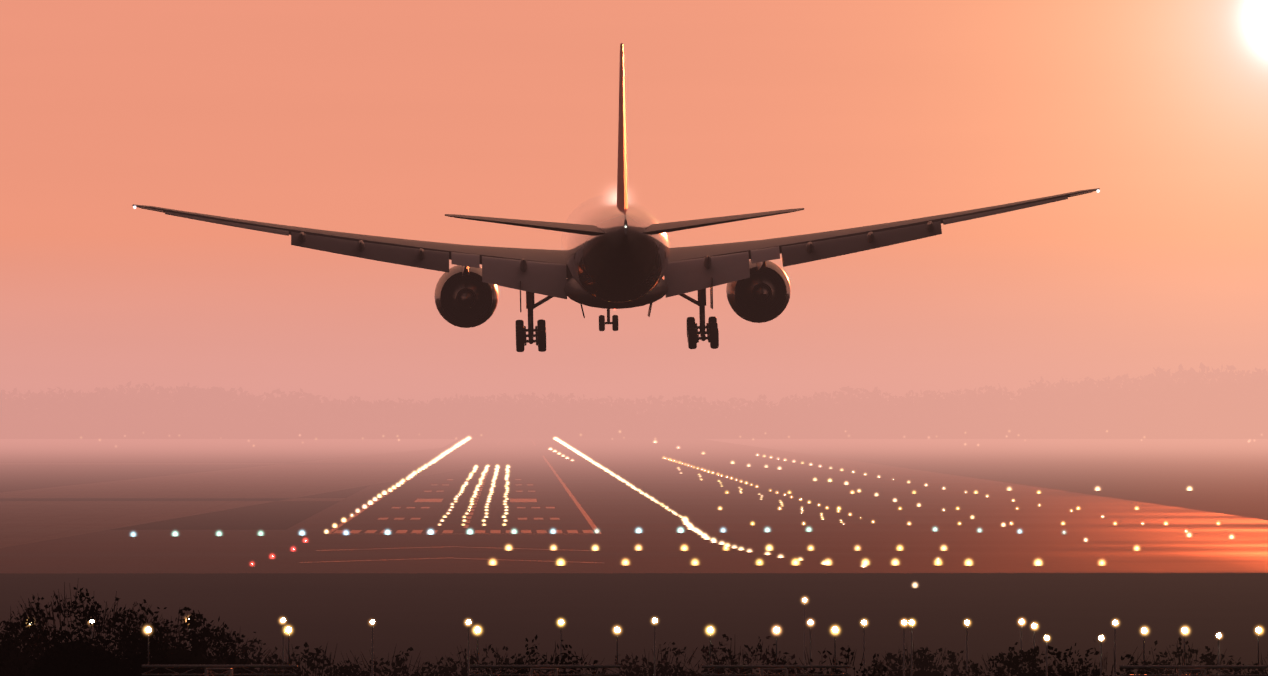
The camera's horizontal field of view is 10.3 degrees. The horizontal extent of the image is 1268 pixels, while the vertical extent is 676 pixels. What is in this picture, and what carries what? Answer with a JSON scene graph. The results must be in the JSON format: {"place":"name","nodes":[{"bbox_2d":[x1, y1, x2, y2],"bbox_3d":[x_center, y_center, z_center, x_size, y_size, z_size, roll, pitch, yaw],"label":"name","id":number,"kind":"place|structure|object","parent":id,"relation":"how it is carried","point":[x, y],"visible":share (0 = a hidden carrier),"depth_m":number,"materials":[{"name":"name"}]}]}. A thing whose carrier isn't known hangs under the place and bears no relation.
{"place":"outdoors","nodes":[
{"label":"outdoors","id":0,"kind":"place"},
{"bbox_2d":[132,43,1099,351],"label":"airliner","id":1,"kind":"object","parent":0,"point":[616,251],"visible":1,"depth_m":449.32,"materials":[{"name":"white paint"}]},
{"bbox_2d":[0,416,1267,675],"bbox_3d":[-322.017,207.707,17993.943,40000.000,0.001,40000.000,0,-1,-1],"label":"ground","id":2,"kind":"structure","parent":0,"point":[426,616],"depth_m":755.94,"materials":[{"name":"brown plant"}]},
{"bbox_2d":[0,446,596,547],"bbox_3d":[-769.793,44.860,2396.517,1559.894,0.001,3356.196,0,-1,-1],"label":"concrete taxiways","id":3,"kind":"structure","parent":2,"relation":"on","point":[35,515],"depth_m":1792.81,"materials":[{"name":"grey concrete"}]},
{"bbox_2d":[0,362,1267,438],"bbox_3d":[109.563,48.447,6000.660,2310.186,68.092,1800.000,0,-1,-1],"label":"distant treeline","id":4,"kind":"object","parent":2,"relation":"on","point":[1231,407],"visible":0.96,"depth_m":5335.34,"materials":[{"name":"green plant"}]},
{"bbox_2d":[0,578,1267,675],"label":"bushes","id":5,"kind":"object","parent":2,"relation":"on","point":[82,656],"visible":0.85,"depth_m":334.39,"materials":[{"name":"green plant"}]},
{"bbox_2d":[30,598,1266,675],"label":"approach lights","id":6,"kind":"object","parent":2,"relation":"on","point":[835,630],"visible":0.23,"depth_m":297.57,"materials":[{"name":"silver metal"}]},
{"bbox_2d":[563,444,1231,585],"bbox_3d":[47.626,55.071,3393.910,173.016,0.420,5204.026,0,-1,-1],"label":"runway lights","id":7,"kind":"object","parent":2,"relation":"on","point":[894,500],"depth_m":1469.47,"materials":[{"name":"yellow"}]},
{"bbox_2d":[0,439,1267,572],"bbox_3d":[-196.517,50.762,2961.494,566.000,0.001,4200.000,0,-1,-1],"label":"runway pavement","id":8,"kind":"structure","parent":0,"point":[627,519],"depth_m":1185.08,"materials":[{"name":"grey asphalt"}]},
{"bbox_2d":[300,439,600,562],"bbox_3d":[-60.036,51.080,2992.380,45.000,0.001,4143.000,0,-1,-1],"label":"runway markings","id":9,"kind":"object","parent":8,"relation":"on","point":[589,520],"visible":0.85,"depth_m":1294.60,"materials":[{"name":"white paint"}]},
{"bbox_2d":[133,442,1136,566],"bbox_3d":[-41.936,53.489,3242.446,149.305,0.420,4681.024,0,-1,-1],"label":"runway lights","id":10,"kind":"object","parent":8,"relation":"on","point":[638,548],"depth_m":1006.29,"materials":[{"name":"white"}]},
{"bbox_2d":[0,0,1267,414],"label":"sky","id":11,"kind":"structure","parent":0,"point":[383,118],"materials":[{"name":"orange"}]}
]}

